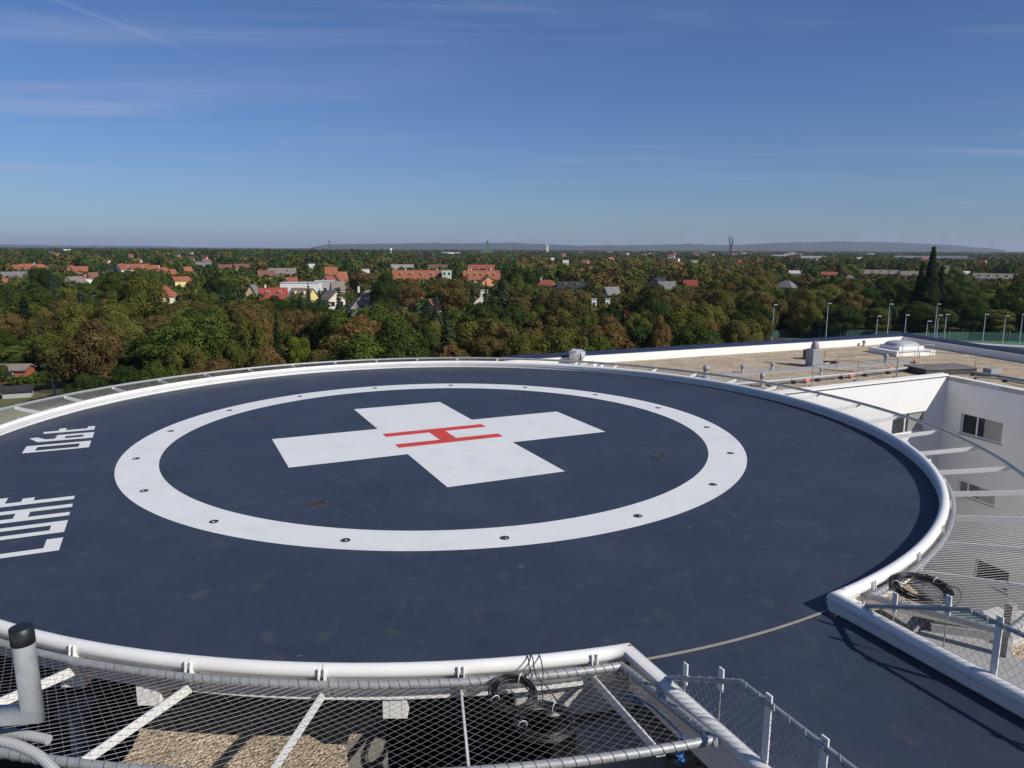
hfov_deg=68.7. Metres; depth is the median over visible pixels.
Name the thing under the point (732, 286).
leafy tree
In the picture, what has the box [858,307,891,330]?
leafy tree
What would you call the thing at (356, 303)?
house
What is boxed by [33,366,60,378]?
hedge
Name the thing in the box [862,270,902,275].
house
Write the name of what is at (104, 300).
leafy tree
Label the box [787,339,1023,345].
sports court
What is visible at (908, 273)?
house
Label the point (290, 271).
house
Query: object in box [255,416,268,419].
floor drain
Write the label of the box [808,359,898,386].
roof guard
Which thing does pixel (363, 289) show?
leafy tree
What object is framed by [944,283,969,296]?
leafy tree
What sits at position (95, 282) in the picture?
leafy tree
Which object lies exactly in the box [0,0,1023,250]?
sky
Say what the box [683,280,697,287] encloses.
house
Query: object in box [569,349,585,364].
roof fan
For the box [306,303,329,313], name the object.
leafy tree
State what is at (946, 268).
house
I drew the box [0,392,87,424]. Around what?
lawn
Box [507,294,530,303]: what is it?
leafy tree
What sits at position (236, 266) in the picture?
house
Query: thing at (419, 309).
climbing vine
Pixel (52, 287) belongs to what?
conifer tree
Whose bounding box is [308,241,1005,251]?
hills
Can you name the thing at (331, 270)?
house
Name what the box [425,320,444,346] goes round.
leafy tree
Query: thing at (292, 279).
house
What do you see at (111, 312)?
leafy tree
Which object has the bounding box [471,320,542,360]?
leafy tree
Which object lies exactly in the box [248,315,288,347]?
leafy tree
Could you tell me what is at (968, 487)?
window
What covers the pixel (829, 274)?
house
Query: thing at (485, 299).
conifer tree
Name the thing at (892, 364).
roof guard
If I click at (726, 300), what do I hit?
leafy tree
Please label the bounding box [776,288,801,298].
leafy tree
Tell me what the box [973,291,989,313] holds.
leafy tree
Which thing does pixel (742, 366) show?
roof vent
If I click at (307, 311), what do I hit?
leafy tree
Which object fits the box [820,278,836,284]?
leafy tree
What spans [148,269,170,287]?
leafy tree
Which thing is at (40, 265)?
house
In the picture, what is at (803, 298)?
leafy tree
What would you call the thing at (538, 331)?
leafy tree
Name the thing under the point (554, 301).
leafy tree
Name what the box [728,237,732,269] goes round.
cell mast
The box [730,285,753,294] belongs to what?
leafy tree
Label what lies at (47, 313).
leafy tree
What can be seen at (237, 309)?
leafy tree
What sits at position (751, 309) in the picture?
leafy tree
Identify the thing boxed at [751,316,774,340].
leafy tree
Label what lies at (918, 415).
window
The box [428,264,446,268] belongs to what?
house
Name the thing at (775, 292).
leafy tree
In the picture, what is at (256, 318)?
leafy tree
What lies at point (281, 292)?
house
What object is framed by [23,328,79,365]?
leafy tree
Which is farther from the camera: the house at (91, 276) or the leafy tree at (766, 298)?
the house at (91, 276)
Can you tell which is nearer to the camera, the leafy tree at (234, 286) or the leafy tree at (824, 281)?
the leafy tree at (234, 286)
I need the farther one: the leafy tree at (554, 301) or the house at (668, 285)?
the house at (668, 285)
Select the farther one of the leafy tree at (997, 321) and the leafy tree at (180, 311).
the leafy tree at (997, 321)
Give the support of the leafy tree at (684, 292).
on the ground at (58, 390)
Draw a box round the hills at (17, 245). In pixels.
[0,244,200,247]
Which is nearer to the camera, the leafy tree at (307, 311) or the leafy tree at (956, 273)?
the leafy tree at (307, 311)
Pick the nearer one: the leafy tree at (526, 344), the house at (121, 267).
the leafy tree at (526, 344)
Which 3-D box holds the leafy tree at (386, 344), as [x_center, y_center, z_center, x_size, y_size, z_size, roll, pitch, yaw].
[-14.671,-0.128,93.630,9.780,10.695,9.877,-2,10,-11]
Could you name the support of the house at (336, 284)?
on the ground at (58, 390)
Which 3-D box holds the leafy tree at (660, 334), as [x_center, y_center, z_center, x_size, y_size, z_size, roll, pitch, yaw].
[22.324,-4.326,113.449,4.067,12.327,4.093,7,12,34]
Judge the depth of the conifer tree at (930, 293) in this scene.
202.96 m
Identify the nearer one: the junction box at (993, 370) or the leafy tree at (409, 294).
the junction box at (993, 370)
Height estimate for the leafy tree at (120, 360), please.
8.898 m
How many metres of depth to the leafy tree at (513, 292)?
230.41 m
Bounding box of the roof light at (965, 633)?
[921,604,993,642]
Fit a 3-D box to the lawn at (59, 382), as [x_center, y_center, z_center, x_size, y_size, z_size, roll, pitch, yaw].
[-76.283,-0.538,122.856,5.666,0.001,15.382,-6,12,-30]
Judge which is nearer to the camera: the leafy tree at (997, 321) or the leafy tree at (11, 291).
the leafy tree at (11, 291)
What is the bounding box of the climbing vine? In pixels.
[415,297,442,313]
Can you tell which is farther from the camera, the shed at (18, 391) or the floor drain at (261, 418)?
the shed at (18, 391)
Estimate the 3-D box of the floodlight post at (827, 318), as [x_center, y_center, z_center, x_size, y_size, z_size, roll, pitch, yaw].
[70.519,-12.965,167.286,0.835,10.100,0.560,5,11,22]
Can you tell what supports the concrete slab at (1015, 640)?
on the hospital building
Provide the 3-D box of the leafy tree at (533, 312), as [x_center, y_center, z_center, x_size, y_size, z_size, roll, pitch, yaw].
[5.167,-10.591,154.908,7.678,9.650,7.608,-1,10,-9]
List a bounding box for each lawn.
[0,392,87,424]
[25,377,65,388]
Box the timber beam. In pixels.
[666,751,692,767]
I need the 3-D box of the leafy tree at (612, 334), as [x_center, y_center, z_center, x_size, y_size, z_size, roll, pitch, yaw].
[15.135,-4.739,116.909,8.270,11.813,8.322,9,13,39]
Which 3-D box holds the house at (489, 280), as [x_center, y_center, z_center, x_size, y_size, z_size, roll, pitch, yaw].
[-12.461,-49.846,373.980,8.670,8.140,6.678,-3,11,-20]
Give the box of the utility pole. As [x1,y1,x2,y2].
[51,370,56,404]
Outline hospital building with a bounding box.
[0,333,1023,767]
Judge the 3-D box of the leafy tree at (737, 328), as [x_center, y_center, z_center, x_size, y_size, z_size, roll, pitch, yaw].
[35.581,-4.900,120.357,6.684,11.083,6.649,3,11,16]
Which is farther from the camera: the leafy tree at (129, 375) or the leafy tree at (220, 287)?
the leafy tree at (220, 287)
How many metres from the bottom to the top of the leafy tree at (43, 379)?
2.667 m
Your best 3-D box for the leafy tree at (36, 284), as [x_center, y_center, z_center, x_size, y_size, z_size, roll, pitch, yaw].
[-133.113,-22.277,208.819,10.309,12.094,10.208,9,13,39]
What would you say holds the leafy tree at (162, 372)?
on the ground at (58, 390)
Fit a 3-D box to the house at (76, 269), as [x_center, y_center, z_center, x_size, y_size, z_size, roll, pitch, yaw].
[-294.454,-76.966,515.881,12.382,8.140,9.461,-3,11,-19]
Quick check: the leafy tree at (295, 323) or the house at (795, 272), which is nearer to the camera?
the leafy tree at (295, 323)
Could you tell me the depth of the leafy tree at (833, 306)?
198.21 m
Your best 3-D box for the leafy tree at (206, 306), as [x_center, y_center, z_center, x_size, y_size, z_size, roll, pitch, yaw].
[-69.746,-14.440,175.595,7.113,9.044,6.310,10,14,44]
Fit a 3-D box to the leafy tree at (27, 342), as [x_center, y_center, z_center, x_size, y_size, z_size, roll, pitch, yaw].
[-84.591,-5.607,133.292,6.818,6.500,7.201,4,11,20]
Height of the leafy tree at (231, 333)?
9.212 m
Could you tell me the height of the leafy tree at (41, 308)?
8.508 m
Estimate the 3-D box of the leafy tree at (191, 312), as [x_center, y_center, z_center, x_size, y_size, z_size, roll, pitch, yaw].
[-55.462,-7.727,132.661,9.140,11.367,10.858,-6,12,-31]
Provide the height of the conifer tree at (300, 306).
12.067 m
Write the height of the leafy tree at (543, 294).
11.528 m
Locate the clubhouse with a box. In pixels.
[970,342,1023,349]
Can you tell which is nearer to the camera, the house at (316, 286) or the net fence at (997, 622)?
the net fence at (997, 622)
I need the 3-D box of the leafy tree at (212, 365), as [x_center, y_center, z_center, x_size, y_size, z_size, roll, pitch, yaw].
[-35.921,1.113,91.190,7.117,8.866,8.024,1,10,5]
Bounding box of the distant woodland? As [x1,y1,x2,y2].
[0,247,1023,335]
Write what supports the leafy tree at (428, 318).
on the ground at (58, 390)
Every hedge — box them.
[7,372,37,385]
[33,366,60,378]
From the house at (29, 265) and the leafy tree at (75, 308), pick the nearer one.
the leafy tree at (75, 308)
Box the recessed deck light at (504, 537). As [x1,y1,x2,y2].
[500,536,508,539]
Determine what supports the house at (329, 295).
on the ground at (58, 390)
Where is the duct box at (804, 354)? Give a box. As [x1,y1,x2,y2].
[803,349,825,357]
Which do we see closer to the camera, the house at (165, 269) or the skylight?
the skylight
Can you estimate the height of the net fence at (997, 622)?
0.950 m
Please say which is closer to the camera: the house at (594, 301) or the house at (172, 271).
the house at (594, 301)
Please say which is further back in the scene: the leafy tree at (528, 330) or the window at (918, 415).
the leafy tree at (528, 330)
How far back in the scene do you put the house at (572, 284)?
348.54 m
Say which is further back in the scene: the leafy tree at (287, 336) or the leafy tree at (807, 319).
the leafy tree at (807, 319)
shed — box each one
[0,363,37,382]
[0,385,35,398]
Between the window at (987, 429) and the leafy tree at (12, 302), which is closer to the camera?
the window at (987, 429)
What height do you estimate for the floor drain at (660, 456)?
0.012 m
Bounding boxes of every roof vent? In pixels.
[702,365,710,378]
[740,364,744,372]
[758,373,765,386]
[884,354,888,362]
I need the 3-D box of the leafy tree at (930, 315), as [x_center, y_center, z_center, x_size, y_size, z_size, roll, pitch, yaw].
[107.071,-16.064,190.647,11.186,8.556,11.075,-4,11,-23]
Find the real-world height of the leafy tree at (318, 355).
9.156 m
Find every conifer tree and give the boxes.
[16,293,31,346]
[47,267,59,297]
[77,283,84,304]
[273,311,284,360]
[296,293,305,329]
[305,283,311,308]
[318,288,322,307]
[335,288,342,309]
[432,294,442,337]
[438,308,457,360]
[483,279,488,306]
[494,275,506,302]
[909,261,925,326]
[915,246,941,313]
[937,265,948,313]
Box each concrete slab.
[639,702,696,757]
[879,598,952,631]
[915,629,1023,688]
[985,606,1023,647]
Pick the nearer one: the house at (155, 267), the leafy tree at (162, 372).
the leafy tree at (162, 372)
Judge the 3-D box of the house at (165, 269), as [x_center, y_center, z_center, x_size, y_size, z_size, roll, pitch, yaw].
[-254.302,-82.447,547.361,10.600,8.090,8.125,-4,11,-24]
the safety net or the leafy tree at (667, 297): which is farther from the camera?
the leafy tree at (667, 297)
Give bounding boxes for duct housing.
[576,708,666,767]
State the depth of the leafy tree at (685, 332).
112.94 m
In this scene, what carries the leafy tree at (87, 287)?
on the ground at (58, 390)
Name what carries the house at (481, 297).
on the ground at (58, 390)
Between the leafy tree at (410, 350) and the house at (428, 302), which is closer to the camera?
the leafy tree at (410, 350)
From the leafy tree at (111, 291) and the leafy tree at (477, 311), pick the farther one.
the leafy tree at (111, 291)
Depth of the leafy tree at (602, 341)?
110.83 m
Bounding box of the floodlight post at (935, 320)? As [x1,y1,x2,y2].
[934,304,940,336]
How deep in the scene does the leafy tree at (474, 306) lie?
164.03 m
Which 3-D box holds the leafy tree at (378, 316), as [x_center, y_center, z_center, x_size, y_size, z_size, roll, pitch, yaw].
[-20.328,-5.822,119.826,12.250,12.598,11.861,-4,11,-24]
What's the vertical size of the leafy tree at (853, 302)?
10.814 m
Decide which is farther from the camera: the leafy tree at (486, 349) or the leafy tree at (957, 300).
the leafy tree at (957, 300)
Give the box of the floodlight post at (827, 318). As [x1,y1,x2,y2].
[825,303,831,336]
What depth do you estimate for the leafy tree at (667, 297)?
170.20 m
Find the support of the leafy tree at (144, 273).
on the ground at (58, 390)
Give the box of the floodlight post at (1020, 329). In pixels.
[1018,314,1023,344]
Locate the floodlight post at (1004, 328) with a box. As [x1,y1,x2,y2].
[1002,315,1009,343]
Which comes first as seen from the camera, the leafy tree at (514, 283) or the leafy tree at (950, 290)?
the leafy tree at (950, 290)
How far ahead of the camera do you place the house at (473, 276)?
395.03 m
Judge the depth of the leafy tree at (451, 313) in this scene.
154.45 m
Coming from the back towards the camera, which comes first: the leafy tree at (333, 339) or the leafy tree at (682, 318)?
the leafy tree at (682, 318)
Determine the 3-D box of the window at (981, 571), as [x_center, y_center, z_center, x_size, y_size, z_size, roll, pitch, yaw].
[23.272,9.302,36.384,0.235,1.087,1.920,-3,11,-17]
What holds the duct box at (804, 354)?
on the hospital building
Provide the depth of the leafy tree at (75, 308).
140.15 m
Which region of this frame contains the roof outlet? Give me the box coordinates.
[54,696,102,760]
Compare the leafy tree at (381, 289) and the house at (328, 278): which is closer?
the leafy tree at (381, 289)
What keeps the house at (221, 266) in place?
on the ground at (58, 390)
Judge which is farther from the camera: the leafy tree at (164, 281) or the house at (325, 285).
the house at (325, 285)
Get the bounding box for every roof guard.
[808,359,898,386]
[837,351,976,366]
[882,351,897,376]
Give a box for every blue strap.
[622,694,644,705]
[630,694,686,766]
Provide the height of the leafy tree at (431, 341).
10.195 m
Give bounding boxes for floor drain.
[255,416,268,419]
[307,499,327,506]
[651,454,669,459]
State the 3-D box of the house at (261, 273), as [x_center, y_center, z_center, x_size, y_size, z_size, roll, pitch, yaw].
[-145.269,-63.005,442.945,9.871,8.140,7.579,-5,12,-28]
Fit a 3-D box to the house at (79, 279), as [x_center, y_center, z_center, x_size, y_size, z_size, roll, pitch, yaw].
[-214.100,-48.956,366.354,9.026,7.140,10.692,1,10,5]
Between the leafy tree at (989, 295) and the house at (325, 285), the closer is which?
the leafy tree at (989, 295)
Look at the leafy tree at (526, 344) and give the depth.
103.17 m
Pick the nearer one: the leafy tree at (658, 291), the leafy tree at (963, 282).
the leafy tree at (658, 291)
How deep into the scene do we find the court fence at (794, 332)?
189.03 m
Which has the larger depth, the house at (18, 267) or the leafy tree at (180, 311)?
the house at (18, 267)
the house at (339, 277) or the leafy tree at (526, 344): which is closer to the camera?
the leafy tree at (526, 344)
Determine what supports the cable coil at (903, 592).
on the safety net
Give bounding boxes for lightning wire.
[766,362,853,371]
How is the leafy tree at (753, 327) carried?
on the ground at (58, 390)
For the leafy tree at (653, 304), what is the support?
on the ground at (58, 390)
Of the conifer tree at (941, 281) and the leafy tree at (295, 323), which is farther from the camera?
the conifer tree at (941, 281)
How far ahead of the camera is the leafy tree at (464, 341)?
118.05 m
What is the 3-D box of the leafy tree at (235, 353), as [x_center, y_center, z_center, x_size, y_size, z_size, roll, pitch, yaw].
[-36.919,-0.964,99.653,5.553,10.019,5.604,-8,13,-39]
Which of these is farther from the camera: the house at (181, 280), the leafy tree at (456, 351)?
the house at (181, 280)
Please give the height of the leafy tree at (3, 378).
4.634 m
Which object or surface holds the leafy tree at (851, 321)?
on the ground at (58, 390)
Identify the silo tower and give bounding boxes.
[482,240,492,252]
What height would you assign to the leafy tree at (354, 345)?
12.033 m
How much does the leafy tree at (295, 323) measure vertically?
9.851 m
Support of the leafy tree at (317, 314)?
on the ground at (58, 390)
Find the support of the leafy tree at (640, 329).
on the ground at (58, 390)
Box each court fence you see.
[767,329,915,337]
[908,330,1023,341]
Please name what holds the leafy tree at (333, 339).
on the ground at (58, 390)
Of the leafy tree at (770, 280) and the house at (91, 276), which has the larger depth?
the house at (91, 276)
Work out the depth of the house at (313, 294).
253.76 m
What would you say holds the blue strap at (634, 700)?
attached to the access walkway
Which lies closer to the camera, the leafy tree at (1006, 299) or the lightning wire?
the lightning wire
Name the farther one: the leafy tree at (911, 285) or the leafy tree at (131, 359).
the leafy tree at (911, 285)
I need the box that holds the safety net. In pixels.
[0,357,1023,767]
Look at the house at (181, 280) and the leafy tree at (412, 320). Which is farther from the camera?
the house at (181, 280)
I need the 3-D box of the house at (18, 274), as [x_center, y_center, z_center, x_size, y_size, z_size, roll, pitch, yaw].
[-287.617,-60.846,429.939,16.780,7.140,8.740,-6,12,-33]
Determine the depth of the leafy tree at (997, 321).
188.37 m
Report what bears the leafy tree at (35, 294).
on the ground at (58, 390)
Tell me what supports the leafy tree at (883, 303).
on the ground at (58, 390)
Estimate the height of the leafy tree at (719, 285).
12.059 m
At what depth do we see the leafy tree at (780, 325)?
191.57 m
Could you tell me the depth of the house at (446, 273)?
391.28 m
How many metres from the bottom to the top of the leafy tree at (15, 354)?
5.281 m
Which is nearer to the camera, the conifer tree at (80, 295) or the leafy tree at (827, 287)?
the conifer tree at (80, 295)
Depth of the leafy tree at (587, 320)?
135.50 m
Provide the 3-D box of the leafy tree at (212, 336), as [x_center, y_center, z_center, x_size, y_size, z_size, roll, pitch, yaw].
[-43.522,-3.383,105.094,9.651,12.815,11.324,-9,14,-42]
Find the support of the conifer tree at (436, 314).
on the ground at (58, 390)
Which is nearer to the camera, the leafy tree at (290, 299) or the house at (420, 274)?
the leafy tree at (290, 299)
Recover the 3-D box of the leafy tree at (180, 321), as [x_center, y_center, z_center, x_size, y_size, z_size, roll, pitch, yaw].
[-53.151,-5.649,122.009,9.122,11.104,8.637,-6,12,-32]
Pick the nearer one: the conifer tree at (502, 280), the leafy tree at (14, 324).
the leafy tree at (14, 324)
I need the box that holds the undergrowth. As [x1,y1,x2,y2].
[56,296,1023,395]
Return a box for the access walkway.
[628,610,1023,767]
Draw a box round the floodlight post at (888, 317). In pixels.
[887,304,893,333]
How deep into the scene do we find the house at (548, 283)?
355.93 m
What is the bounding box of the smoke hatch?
[904,363,977,374]
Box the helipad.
[0,361,976,757]
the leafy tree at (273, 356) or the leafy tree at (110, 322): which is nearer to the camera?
the leafy tree at (273, 356)
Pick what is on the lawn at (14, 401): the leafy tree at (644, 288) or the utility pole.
the utility pole
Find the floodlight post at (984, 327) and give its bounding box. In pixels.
[982,314,988,342]
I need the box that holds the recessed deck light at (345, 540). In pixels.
[341,538,349,541]
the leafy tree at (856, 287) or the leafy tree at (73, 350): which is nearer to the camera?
the leafy tree at (73, 350)
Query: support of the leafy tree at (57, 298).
on the ground at (58, 390)
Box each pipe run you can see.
[733,366,908,385]
[970,371,1023,381]
[974,376,1023,383]
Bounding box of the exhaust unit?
[804,341,823,366]
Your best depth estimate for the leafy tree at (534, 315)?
141.59 m
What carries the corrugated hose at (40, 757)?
hanging from the vent pipe at (28, 708)
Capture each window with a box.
[2,372,12,377]
[892,411,924,434]
[957,413,1002,444]
[958,480,994,507]
[975,559,1008,594]
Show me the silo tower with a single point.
(487, 248)
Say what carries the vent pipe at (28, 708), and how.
attached to the hospital building
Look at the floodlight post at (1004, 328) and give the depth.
149.82 m
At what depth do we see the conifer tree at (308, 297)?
194.31 m
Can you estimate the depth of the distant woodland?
540.52 m
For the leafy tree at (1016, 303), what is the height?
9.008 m
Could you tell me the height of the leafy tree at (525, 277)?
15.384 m
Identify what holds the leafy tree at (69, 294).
on the ground at (58, 390)
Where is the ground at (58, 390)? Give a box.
[0,247,1023,396]
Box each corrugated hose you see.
[0,728,52,744]
[0,736,59,767]
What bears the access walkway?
attached to the hospital building
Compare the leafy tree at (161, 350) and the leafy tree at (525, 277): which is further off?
the leafy tree at (525, 277)
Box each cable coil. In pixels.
[487,654,537,713]
[513,654,575,743]
[888,572,961,605]
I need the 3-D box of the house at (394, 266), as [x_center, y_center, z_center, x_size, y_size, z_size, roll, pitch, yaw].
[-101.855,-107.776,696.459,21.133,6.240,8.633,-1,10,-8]
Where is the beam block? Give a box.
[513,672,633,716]
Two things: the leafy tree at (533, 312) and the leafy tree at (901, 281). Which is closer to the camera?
the leafy tree at (533, 312)
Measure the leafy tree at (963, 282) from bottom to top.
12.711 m
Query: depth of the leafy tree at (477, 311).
127.62 m
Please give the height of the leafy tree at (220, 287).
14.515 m
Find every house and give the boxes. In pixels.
[0,271,26,277]
[12,265,30,269]
[18,264,33,266]
[30,263,48,269]
[64,276,88,284]
[73,266,89,274]
[87,272,98,282]
[113,264,153,271]
[150,265,158,269]
[157,265,168,271]
[162,286,179,303]
[168,269,177,274]
[170,276,191,286]
[181,267,193,271]
[195,262,211,266]
[218,264,234,269]
[233,264,252,269]
[245,284,257,296]
[257,270,275,278]
[258,285,287,299]
[267,268,296,275]
[280,282,321,292]
[285,277,297,281]
[286,288,317,302]
[314,280,334,292]
[320,290,346,309]
[322,276,336,280]
[325,267,337,274]
[329,281,348,293]
[334,274,347,280]
[337,272,347,278]
[348,286,394,315]
[391,264,413,269]
[392,268,468,281]
[421,298,457,313]
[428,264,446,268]
[442,270,451,278]
[463,268,499,282]
[468,265,494,269]
[474,290,487,304]
[477,276,496,286]
[538,277,555,289]
[555,281,585,290]
[591,298,596,306]
[602,287,620,302]
[645,277,666,285]
[658,281,675,289]
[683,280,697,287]
[778,280,797,290]
[789,270,801,274]
[821,272,837,277]
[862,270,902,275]
[900,271,925,276]
[943,265,949,272]
[973,273,1017,280]
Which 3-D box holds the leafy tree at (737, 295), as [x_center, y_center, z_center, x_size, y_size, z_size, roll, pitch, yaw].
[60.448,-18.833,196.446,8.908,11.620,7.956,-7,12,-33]
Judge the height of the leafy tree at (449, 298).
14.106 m
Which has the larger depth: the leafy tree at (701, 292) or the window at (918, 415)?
the leafy tree at (701, 292)
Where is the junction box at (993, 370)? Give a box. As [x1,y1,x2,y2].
[983,367,1001,376]
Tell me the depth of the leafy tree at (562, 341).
105.05 m
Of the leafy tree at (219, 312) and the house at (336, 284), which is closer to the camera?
the leafy tree at (219, 312)
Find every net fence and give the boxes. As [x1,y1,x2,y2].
[667,662,858,767]
[864,592,1023,689]
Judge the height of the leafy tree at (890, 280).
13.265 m
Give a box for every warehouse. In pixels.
[800,256,825,257]
[895,256,937,257]
[938,256,968,257]
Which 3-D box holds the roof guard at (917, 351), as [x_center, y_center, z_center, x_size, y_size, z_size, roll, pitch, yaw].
[20.996,-1.151,40.723,8.274,1.012,1.752,-1,10,-7]
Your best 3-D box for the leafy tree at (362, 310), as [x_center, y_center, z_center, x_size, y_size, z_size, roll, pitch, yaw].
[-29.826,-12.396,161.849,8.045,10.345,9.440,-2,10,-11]
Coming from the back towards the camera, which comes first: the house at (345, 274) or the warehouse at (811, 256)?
the warehouse at (811, 256)
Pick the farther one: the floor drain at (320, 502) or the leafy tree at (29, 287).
the leafy tree at (29, 287)
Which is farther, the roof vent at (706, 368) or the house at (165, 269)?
the house at (165, 269)
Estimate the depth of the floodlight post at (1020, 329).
153.04 m
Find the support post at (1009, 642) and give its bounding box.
[1000,601,1017,657]
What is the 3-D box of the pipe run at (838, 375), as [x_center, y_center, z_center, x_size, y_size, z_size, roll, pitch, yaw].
[15.816,-0.337,38.075,13.417,0.305,0.463,-5,11,-25]
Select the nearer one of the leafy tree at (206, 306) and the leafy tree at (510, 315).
the leafy tree at (510, 315)
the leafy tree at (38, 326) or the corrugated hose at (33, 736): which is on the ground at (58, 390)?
the leafy tree at (38, 326)
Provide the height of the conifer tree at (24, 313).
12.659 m
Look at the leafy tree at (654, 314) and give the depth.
138.65 m
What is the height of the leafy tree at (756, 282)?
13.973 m
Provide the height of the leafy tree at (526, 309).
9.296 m
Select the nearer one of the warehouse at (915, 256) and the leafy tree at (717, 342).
the leafy tree at (717, 342)
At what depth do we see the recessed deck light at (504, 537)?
13.85 m
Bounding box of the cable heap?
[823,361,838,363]
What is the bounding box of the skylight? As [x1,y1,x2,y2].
[868,340,934,356]
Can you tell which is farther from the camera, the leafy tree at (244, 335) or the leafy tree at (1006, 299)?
the leafy tree at (1006, 299)
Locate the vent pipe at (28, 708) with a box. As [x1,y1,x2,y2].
[0,622,45,726]
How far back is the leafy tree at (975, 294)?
205.07 m
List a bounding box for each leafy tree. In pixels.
[0,288,32,312]
[0,292,38,320]
[0,313,48,345]
[0,327,17,360]
[0,345,37,364]
[0,365,8,382]
[16,315,59,345]
[16,335,48,366]
[21,283,55,298]
[22,285,51,301]
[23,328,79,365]
[26,373,58,389]
[27,287,54,309]
[28,266,62,289]
[29,309,66,324]
[36,306,50,315]
[44,317,128,387]
[48,297,74,311]
[49,299,74,315]
[52,301,94,336]
[58,367,96,394]
[59,336,140,371]
[60,289,78,301]
[62,373,114,402]
[70,282,102,299]
[74,299,104,319]
[88,303,133,333]
[92,280,108,296]
[94,320,119,328]
[97,271,125,298]
[101,294,116,303]
[102,281,123,298]
[103,319,145,367]
[104,364,147,394]
[105,293,139,321]
[116,274,169,328]
[124,328,187,368]
[126,267,159,288]
[129,327,192,381]
[137,359,183,388]
[143,312,181,335]
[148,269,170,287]
[156,316,204,343]
[158,314,231,369]
[162,305,205,323]
[164,343,209,382]
[167,299,204,312]
[181,286,220,307]
[182,308,215,326]
[187,358,239,379]
[193,306,237,331]
[200,303,217,310]
[202,277,235,304]
[212,339,248,374]
[220,326,268,357]
[223,299,272,335]
[225,279,241,298]
[235,316,266,357]
[236,310,274,347]
[239,349,278,372]
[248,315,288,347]
[248,346,286,368]
[252,300,279,312]
[267,295,287,316]
[267,311,291,343]
[274,308,311,341]
[277,293,312,308]
[279,362,306,368]
[280,299,310,312]
[287,336,312,365]
[297,315,325,350]
[301,309,313,319]
[304,350,331,366]
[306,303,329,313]
[306,333,376,365]
[308,310,337,342]
[312,308,355,351]
[322,332,404,364]
[331,314,392,344]
[344,270,376,293]
[354,303,382,316]
[359,284,371,295]
[362,308,413,338]
[363,315,422,346]
[367,300,397,316]
[369,271,401,309]
[371,338,434,362]
[373,307,397,323]
[375,339,416,357]
[390,277,426,311]
[400,315,422,330]
[417,324,439,360]
[418,314,445,325]
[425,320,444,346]
[426,276,469,313]
[430,340,475,360]
[438,310,463,338]
[442,310,469,322]
[454,305,515,339]
[456,317,500,359]
[463,281,480,305]
[463,302,493,315]
[469,335,501,360]
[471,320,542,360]
[497,285,522,307]
[497,300,531,329]
[499,334,547,355]
[501,273,532,296]
[504,327,533,344]
[505,266,539,288]
[505,295,535,311]
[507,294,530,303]
[508,303,529,324]
[518,327,548,348]
[518,350,543,354]
[521,311,555,348]
[524,309,549,327]
[526,293,556,309]
[527,307,574,346]
[529,304,545,315]
[532,289,562,313]
[539,326,588,353]
[541,294,587,330]
[559,291,583,312]
[566,318,581,328]
[570,324,599,348]
[581,315,597,329]
[583,317,634,349]
[584,332,616,350]
[587,313,613,326]
[598,303,626,325]
[621,285,687,313]
[622,312,652,346]
[624,323,676,347]
[631,311,665,323]
[634,298,672,316]
[635,282,662,300]
[641,309,673,333]
[646,316,672,347]
[648,292,688,311]
[653,321,723,346]
[659,308,710,343]
[669,287,691,302]
[675,301,729,331]
[681,339,708,345]
[689,289,706,304]
[694,287,736,318]
[703,321,720,340]
[704,281,732,291]
[708,340,719,343]
[713,282,737,297]
[718,320,754,342]
[719,319,763,340]
[720,272,743,286]
[720,311,757,321]
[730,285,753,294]
[732,290,752,308]
[735,298,775,331]
[736,290,787,326]
[737,277,774,291]
[741,270,774,283]
[741,275,770,292]
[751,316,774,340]
[752,269,778,285]
[765,287,784,296]
[774,303,800,329]
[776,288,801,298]
[781,288,826,329]
[782,306,823,337]
[807,289,837,307]
[813,284,847,300]
[815,301,843,329]
[815,306,866,336]
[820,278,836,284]
[825,276,845,287]
[830,280,863,293]
[834,292,872,320]
[845,281,876,294]
[857,289,882,328]
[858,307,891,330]
[873,297,888,313]
[874,275,895,293]
[880,281,913,321]
[890,301,931,330]
[896,279,916,285]
[897,282,915,292]
[903,304,958,332]
[942,291,990,331]
[943,305,992,331]
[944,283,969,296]
[944,290,984,329]
[946,268,970,281]
[949,279,972,290]
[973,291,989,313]
[980,309,1016,331]
[982,292,995,298]
[986,287,1015,331]
[1001,301,1023,332]
[1004,306,1023,330]
[1007,282,1023,301]
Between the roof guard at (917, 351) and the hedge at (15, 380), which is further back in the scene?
the hedge at (15, 380)
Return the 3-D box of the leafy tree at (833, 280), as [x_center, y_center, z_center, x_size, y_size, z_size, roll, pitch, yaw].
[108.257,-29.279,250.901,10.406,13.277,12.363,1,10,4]
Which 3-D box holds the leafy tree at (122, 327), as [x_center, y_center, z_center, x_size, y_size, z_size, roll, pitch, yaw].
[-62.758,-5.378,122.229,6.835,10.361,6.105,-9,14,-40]
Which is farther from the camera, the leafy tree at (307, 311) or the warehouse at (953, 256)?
the warehouse at (953, 256)
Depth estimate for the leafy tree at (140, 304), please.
148.89 m
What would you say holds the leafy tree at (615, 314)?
on the ground at (58, 390)
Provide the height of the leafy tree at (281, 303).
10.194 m
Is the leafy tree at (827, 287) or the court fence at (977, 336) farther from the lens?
the leafy tree at (827, 287)

